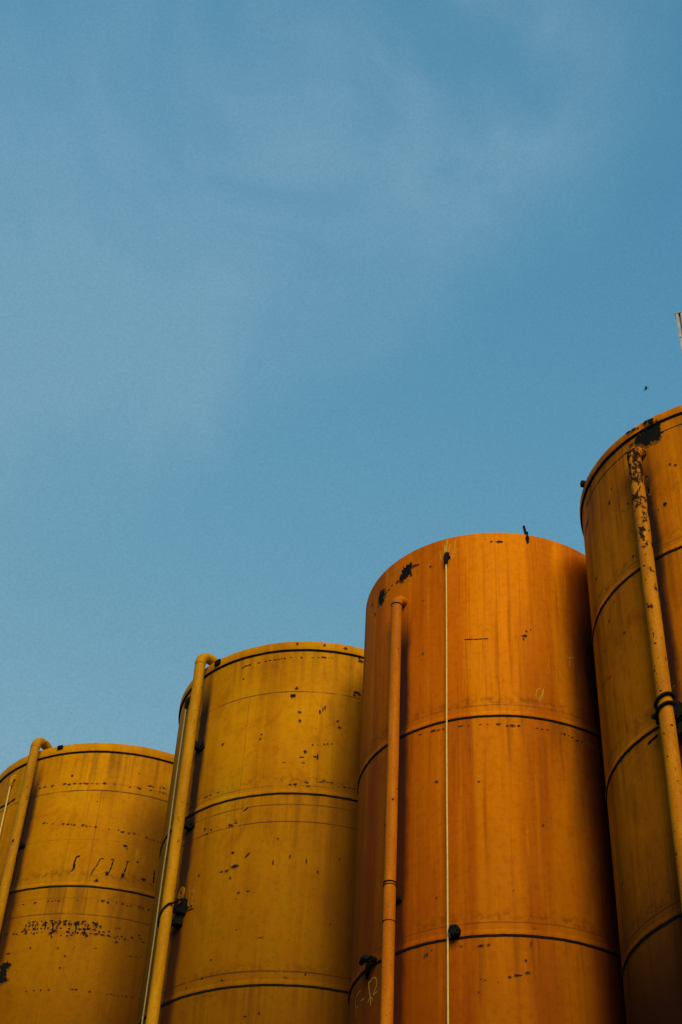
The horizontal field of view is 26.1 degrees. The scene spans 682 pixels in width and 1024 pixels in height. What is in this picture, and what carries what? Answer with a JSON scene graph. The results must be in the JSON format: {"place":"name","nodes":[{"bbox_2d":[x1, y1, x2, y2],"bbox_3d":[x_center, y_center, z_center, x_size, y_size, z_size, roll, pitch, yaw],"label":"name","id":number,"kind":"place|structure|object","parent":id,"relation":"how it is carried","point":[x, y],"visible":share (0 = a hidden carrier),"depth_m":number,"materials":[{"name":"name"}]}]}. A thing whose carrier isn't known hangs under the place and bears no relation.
{"place":"outdoors","nodes":[
{"label":"outdoors","id":0,"kind":"place"},
{"bbox_2d":[0,0,681,774],"label":"sky","id":1,"kind":"structure","parent":0,"point":[299,299],"materials":[{"name":"blue"}]},
{"label":"ground","id":2,"kind":"structure","parent":0,"visible":0},
{"bbox_2d":[0,738,174,1023],"bbox_3d":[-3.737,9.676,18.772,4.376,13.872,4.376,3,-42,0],"label":"storage silo","id":3,"kind":"object","parent":2,"relation":"on","point":[82,825],"visible":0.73,"depth_m":20.32,"materials":[{"name":"metal"}]},
{"bbox_2d":[137,641,363,1023],"bbox_3d":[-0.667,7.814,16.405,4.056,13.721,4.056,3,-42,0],"label":"storage silo","id":4,"kind":"object","parent":2,"relation":"on","point":[252,918],"visible":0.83,"depth_m":17.61,"materials":[{"name":"metal"}]},
{"bbox_2d":[348,525,626,1023],"bbox_3d":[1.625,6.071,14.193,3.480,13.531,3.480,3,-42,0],"label":"storage silo","id":5,"kind":"object","parent":2,"relation":"on","point":[484,888],"visible":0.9,"depth_m":15.17,"materials":[{"name":"orange metal"}]},
{"bbox_2d":[580,405,681,1023],"bbox_3d":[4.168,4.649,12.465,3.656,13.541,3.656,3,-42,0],"label":"storage silo","id":6,"kind":"object","parent":2,"relation":"on","point":[631,510],"visible":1,"depth_m":14.08,"materials":[{"name":"orange metal"}]},
{"bbox_2d":[674,311,681,351],"bbox_3d":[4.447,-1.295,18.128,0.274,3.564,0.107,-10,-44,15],"label":"steel post","id":7,"kind":"object","parent":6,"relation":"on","point":[678,316],"visible":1,"depth_m":19.18,"materials":[{"name":"beige metal"}]}
]}

